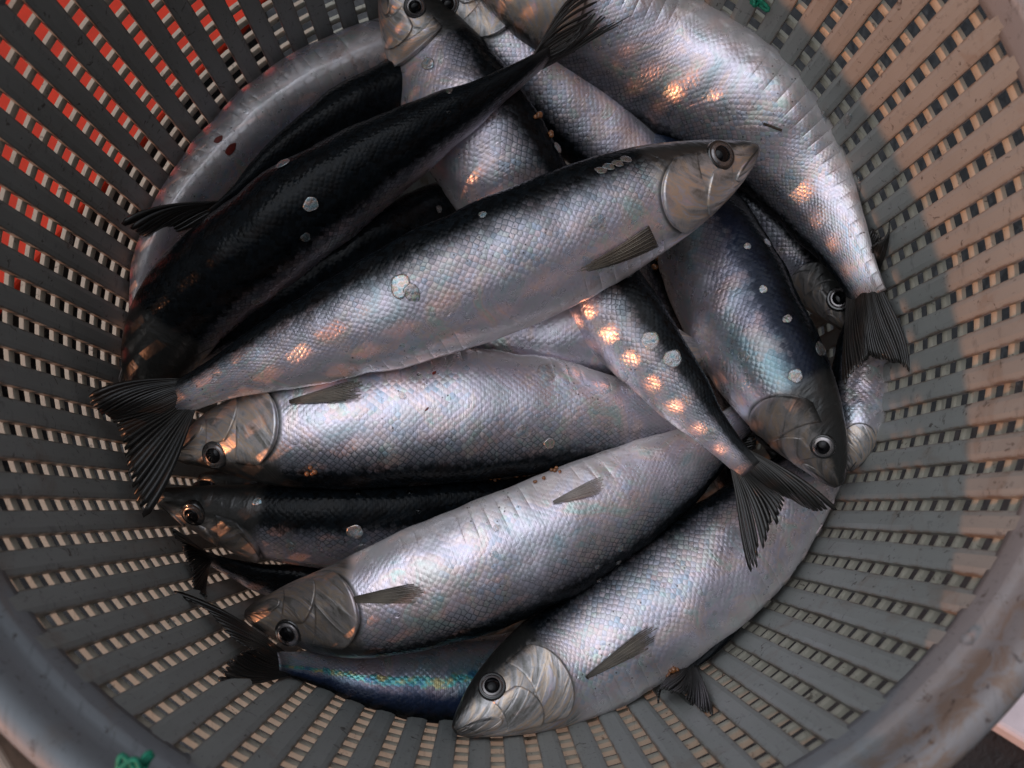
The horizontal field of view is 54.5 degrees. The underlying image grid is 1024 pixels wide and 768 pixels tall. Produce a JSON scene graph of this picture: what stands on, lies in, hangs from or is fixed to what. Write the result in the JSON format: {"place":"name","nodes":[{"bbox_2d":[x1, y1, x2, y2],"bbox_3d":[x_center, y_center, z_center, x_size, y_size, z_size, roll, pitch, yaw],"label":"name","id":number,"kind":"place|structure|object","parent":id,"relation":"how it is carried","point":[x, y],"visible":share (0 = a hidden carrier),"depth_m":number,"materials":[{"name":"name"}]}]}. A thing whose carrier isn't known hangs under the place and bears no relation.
{"place":"outdoors","nodes":[
{"label":"outdoors","id":0,"kind":"place"},
{"bbox_2d":[0,0,1023,767],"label":"deck","id":1,"kind":"structure","parent":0,"point":[992,748],"depth_m":0.66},
{"bbox_2d":[0,732,37,767],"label":"floor","id":2,"kind":"structure","parent":1,"relation":"on","point":[12,755],"depth_m":0.59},
{"bbox_2d":[0,0,284,401],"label":"fish crate","id":3,"kind":"object","parent":1,"relation":"on","point":[24,14],"visible":0.07,"depth_m":0.55,"materials":[{"name":"red plastic"}]},
{"bbox_2d":[0,0,1023,767],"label":"fish basket","id":4,"kind":"object","parent":1,"relation":"on","point":[944,696],"visible":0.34,"depth_m":0.37,"materials":[{"name":"grey plastic"}]},
{"bbox_2d":[115,750,154,767],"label":"twine","id":5,"kind":"object","parent":4,"relation":"on","point":[145,759],"visible":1,"depth_m":0.26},
{"bbox_2d":[180,752,190,760],"bbox_3d":[-0.094,0.108,0.287,0.003,0.003,0.003,0,81,-2],"label":"water drop","id":6,"kind":"object","parent":4,"relation":"in","point":[186,756],"visible":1,"depth_m":0.29,"materials":[{"name":"white"}]},
{"bbox_2d":[199,470,264,484],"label":"herring","id":7,"kind":"object","parent":4,"relation":"in","point":[218,477],"visible":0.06,"depth_m":0.46,"materials":[{"name":"black food"}]},
{"bbox_2d":[171,528,322,596],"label":"herring","id":8,"kind":"object","parent":4,"relation":"in","point":[264,579],"visible":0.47,"depth_m":0.45,"materials":[{"name":"black food"}]},
{"bbox_2d":[118,18,385,381],"bbox_3d":[-0.118,-0.106,0.472,0.062,0.045,0.250,40,82,4],"label":"herring","id":9,"kind":"object","parent":4,"relation":"in","point":[254,118],"visible":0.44,"depth_m":0.46,"materials":[{"name":"silver metal"}]},
{"bbox_2d":[213,135,222,142],"bbox_3d":[-0.134,-0.111,0.453,0.004,0.001,0.004,0,81,-2],"label":"blood spot","id":10,"kind":"object","parent":9,"relation":"on","point":[218,139],"visible":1,"depth_m":0.45,"materials":[{"name":"red liquid"}]},
{"bbox_2d":[225,143,235,155],"bbox_3d":[-0.129,-0.107,0.455,0.005,0.002,0.006,0,81,-2],"label":"blood spot","id":11,"kind":"object","parent":9,"relation":"on","point":[230,149],"visible":1,"depth_m":0.46,"materials":[{"name":"red liquid"}]},
{"bbox_2d":[121,59,402,248],"bbox_3d":[-0.082,-0.121,0.476,0.222,0.074,0.031,-36,84,-6],"label":"herring","id":12,"kind":"object","parent":4,"relation":"in","point":[369,93],"visible":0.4,"depth_m":0.45,"materials":[{"name":"black food"}]},
{"bbox_2d":[198,182,455,366],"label":"herring","id":13,"kind":"object","parent":4,"relation":"in","point":[398,217],"visible":0.34,"depth_m":0.45,"materials":[{"name":"black food"}]},
{"bbox_2d":[174,591,512,723],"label":"herring","id":14,"kind":"object","parent":4,"relation":"in","point":[430,686],"visible":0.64,"depth_m":0.42,"materials":[{"name":"blue food"}]},
{"bbox_2d":[158,473,541,567],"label":"herring","id":15,"kind":"object","parent":4,"relation":"in","point":[256,522],"visible":0.63,"depth_m":0.43,"materials":[{"name":"black"}]},
{"bbox_2d":[346,525,362,538],"bbox_3d":[-0.067,0.063,0.425,0.007,0.004,0.006,0,81,-2],"label":"loose scale","id":16,"kind":"object","parent":15,"relation":"on","point":[355,531],"visible":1,"depth_m":0.42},
{"bbox_2d":[121,0,631,380],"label":"herring","id":17,"kind":"object","parent":4,"relation":"in","point":[212,279],"visible":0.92,"depth_m":0.42,"materials":[{"name":"black food"}]},
{"bbox_2d":[275,158,289,167],"bbox_3d":[-0.096,-0.092,0.417,0.006,0.004,0.005,0,81,-2],"label":"loose scale","id":18,"kind":"object","parent":17,"relation":"on","point":[283,162],"visible":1,"depth_m":0.42,"materials":[{"name":"silver metal"}]},
{"bbox_2d":[299,235,305,240],"bbox_3d":[-0.088,-0.061,0.417,0.003,0.002,0.002,0,81,-2],"label":"water drop","id":19,"kind":"object","parent":17,"relation":"on","point":[302,237],"visible":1,"depth_m":0.42,"materials":[{"name":"white"}]},
{"bbox_2d":[303,197,317,211],"bbox_3d":[-0.083,-0.074,0.411,0.006,0.003,0.006,0,81,-2],"label":"loose scale","id":20,"kind":"object","parent":17,"relation":"on","point":[310,204],"visible":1,"depth_m":0.41,"materials":[{"name":"silver metal"}]},
{"bbox_2d":[89,140,759,517],"bbox_3d":[-0.029,-0.037,0.410,0.301,0.043,0.055,-26,83,-5],"label":"herring","id":21,"kind":"object","parent":4,"relation":"in","point":[535,250],"visible":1,"depth_m":0.40,"materials":[{"name":"silver metal"}]},
{"bbox_2d":[212,374,219,380],"bbox_3d":[-0.122,-0.003,0.412,0.003,0.002,0.003,0,81,-2],"label":"water drop","id":22,"kind":"object","parent":21,"relation":"on","point":[215,377],"visible":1,"depth_m":0.41,"materials":[{"name":"white"}]},
{"bbox_2d":[391,273,409,299],"bbox_3d":[-0.044,-0.038,0.393,0.008,0.002,0.010,0,81,-2],"label":"loose scale","id":23,"kind":"object","parent":21,"relation":"on","point":[400,282],"visible":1,"depth_m":0.39,"materials":[{"name":"silver metal"}]},
{"bbox_2d":[403,283,419,301],"bbox_3d":[-0.040,-0.036,0.393,0.007,0.002,0.007,0,81,-2],"label":"loose scale","id":24,"kind":"object","parent":21,"relation":"on","point":[411,291],"visible":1,"depth_m":0.39,"materials":[{"name":"silver metal"}]},
{"bbox_2d":[444,311,450,315],"bbox_3d":[-0.026,-0.028,0.397,0.003,0.002,0.002,0,81,-2],"label":"water drop","id":25,"kind":"object","parent":21,"relation":"on","point":[447,313],"visible":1,"depth_m":0.40,"materials":[{"name":"white"}]},
{"bbox_2d":[178,347,756,489],"bbox_3d":[-0.017,0.016,0.437,0.261,0.054,0.062,0,81,-2],"label":"herring","id":26,"kind":"object","parent":4,"relation":"in","point":[488,414],"visible":0.84,"depth_m":0.42,"materials":[{"name":"silver metal"}]},
{"bbox_2d":[304,465,317,475],"bbox_3d":[-0.084,0.036,0.414,0.006,0.004,0.004,0,81,-2],"label":"roe clump","id":27,"kind":"object","parent":26,"relation":"on","point":[312,472],"visible":1,"depth_m":0.41,"materials":[{"name":"orange food"}]},
{"bbox_2d":[544,438,554,448],"bbox_3d":[0.016,0.025,0.422,0.005,0.002,0.004,0,81,-2],"label":"loose scale","id":28,"kind":"object","parent":26,"relation":"on","point":[549,443],"visible":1,"depth_m":0.42,"materials":[{"name":"silver metal"}]},
{"bbox_2d":[378,0,566,210],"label":"herring","id":29,"kind":"object","parent":4,"relation":"in","point":[508,143],"visible":0.6,"depth_m":0.45,"materials":[{"name":"silver metal"}]},
{"bbox_2d":[421,57,433,68],"bbox_3d":[-0.038,-0.146,0.452,0.006,0.002,0.006,0,81,-2],"label":"loose scale","id":30,"kind":"object","parent":29,"relation":"on","point":[427,63],"visible":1,"depth_m":0.45,"materials":[{"name":"silver"}]},
{"bbox_2d":[533,111,542,118],"bbox_3d":[0.012,-0.122,0.451,0.004,0.004,0.004,0,81,-2],"label":"roe clump","id":31,"kind":"object","parent":29,"relation":"on","point":[538,115],"visible":1,"depth_m":0.45,"materials":[{"name":"orange food"}]},
{"bbox_2d":[548,130,553,137],"bbox_3d":[0.018,-0.114,0.456,0.003,0.004,0.004,0,81,-2],"label":"roe clump","id":32,"kind":"object","parent":29,"relation":"on","point":[551,133],"visible":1,"depth_m":0.45,"materials":[{"name":"orange food"}]},
{"bbox_2d":[554,142,561,152],"bbox_3d":[0.021,-0.108,0.456,0.004,0.005,0.006,0,81,-2],"label":"loose scale","id":33,"kind":"object","parent":29,"relation":"on","point":[557,146],"visible":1,"depth_m":0.46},
{"bbox_2d":[244,406,752,658],"bbox_3d":[0.015,0.067,0.435,0.266,0.056,0.056,-24,83,-5],"label":"herring","id":34,"kind":"object","parent":4,"relation":"in","point":[484,565],"visible":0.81,"depth_m":0.41,"materials":[{"name":"silver metal"}]},
{"bbox_2d":[549,466,560,472],"bbox_3d":[0.018,0.036,0.423,0.005,0.004,0.003,0,81,-2],"label":"roe clump","id":35,"kind":"object","parent":34,"relation":"on","point":[554,469],"visible":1,"depth_m":0.42,"materials":[{"name":"orange food"}]},
{"bbox_2d":[441,0,654,163],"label":"herring","id":36,"kind":"object","parent":4,"relation":"in","point":[593,120],"visible":0.34,"depth_m":0.47,"materials":[{"name":"silver metal"}]},
{"bbox_2d":[473,309,708,376],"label":"herring","id":37,"kind":"object","parent":4,"relation":"in","point":[559,335],"visible":0.16,"depth_m":0.44,"materials":[{"name":"silver metal"}]},
{"bbox_2d":[452,454,841,737],"bbox_3d":[0.083,0.080,0.435,0.249,0.050,0.059,-37,84,-6],"label":"herring","id":38,"kind":"object","parent":4,"relation":"in","point":[687,588],"visible":0.79,"depth_m":0.42,"materials":[{"name":"silver metal"}]},
{"bbox_2d":[666,666,678,676],"bbox_3d":[0.068,0.122,0.420,0.006,0.005,0.006,0,81,-2],"label":"roe clump","id":39,"kind":"object","parent":38,"relation":"on","point":[673,669],"visible":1,"depth_m":0.42,"materials":[{"name":"orange food"}]},
{"bbox_2d":[482,0,909,383],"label":"herring","id":40,"kind":"object","parent":4,"relation":"in","point":[682,70],"visible":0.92,"depth_m":0.45,"materials":[{"name":"silver metal"}]},
{"bbox_2d":[763,123,781,130],"bbox_3d":[0.117,-0.116,0.447,0.009,0.002,0.004,0,81,-2],"label":"twig","id":41,"kind":"object","parent":40,"relation":"on","point":[771,126],"visible":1,"depth_m":0.45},
{"bbox_2d":[657,466,744,715],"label":"herring","id":42,"kind":"object","parent":4,"relation":"in","point":[688,682],"visible":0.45,"depth_m":0.41,"materials":[{"name":"black food"}]},
{"bbox_2d":[568,270,836,571],"bbox_3d":[0.047,-0.027,0.444,0.043,0.065,0.233,-34,84,-6],"label":"herring","id":43,"kind":"object","parent":4,"relation":"in","point":[632,336],"visible":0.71,"depth_m":0.42,"materials":[{"name":"silver metal"}]},
{"bbox_2d":[639,259,778,457],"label":"herring","id":44,"kind":"object","parent":4,"relation":"in","point":[653,278],"visible":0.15,"depth_m":0.48,"materials":[{"name":"black food"}]},
{"bbox_2d":[651,257,657,269],"bbox_3d":[0.070,-0.058,0.478,0.005,0.006,0.007,0,81,-2],"label":"roe clump","id":45,"kind":"object","parent":44,"relation":"on","point":[654,266],"visible":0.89,"depth_m":0.48,"materials":[{"name":"orange food"}]},
{"bbox_2d":[654,134,847,487],"bbox_3d":[0.094,-0.059,0.463,0.048,0.070,0.232,-19,82,-4],"label":"herring","id":46,"kind":"object","parent":4,"relation":"in","point":[744,318],"visible":0.73,"depth_m":0.43,"materials":[{"name":"silver metal"}]},
{"bbox_2d":[749,0,769,11],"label":"twine","id":47,"kind":"object","parent":4,"relation":"attached to","point":[763,5],"visible":1,"depth_m":0.42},
{"bbox_2d":[737,188,845,329],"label":"herring","id":48,"kind":"object","parent":4,"relation":"in","point":[821,293],"visible":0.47,"depth_m":0.48,"materials":[{"name":"silver metal"}]},
{"bbox_2d":[832,221,889,471],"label":"herring","id":49,"kind":"object","parent":4,"relation":"in","point":[863,389],"visible":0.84,"depth_m":0.44,"materials":[{"name":"silver metal"}]},
{"bbox_2d":[961,633,973,644],"bbox_3d":[0.131,0.073,0.287,0.004,0.004,0.004,0,81,-2],"label":"water drop","id":50,"kind":"object","parent":4,"relation":"on","point":[967,638],"visible":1,"depth_m":0.29,"materials":[{"name":"white"}]},
{"bbox_2d":[992,694,1023,749],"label":"box lid","id":51,"kind":"object","parent":1,"relation":"on","point":[1009,726],"depth_m":0.60,"materials":[{"name":"white plastic"}]}
]}

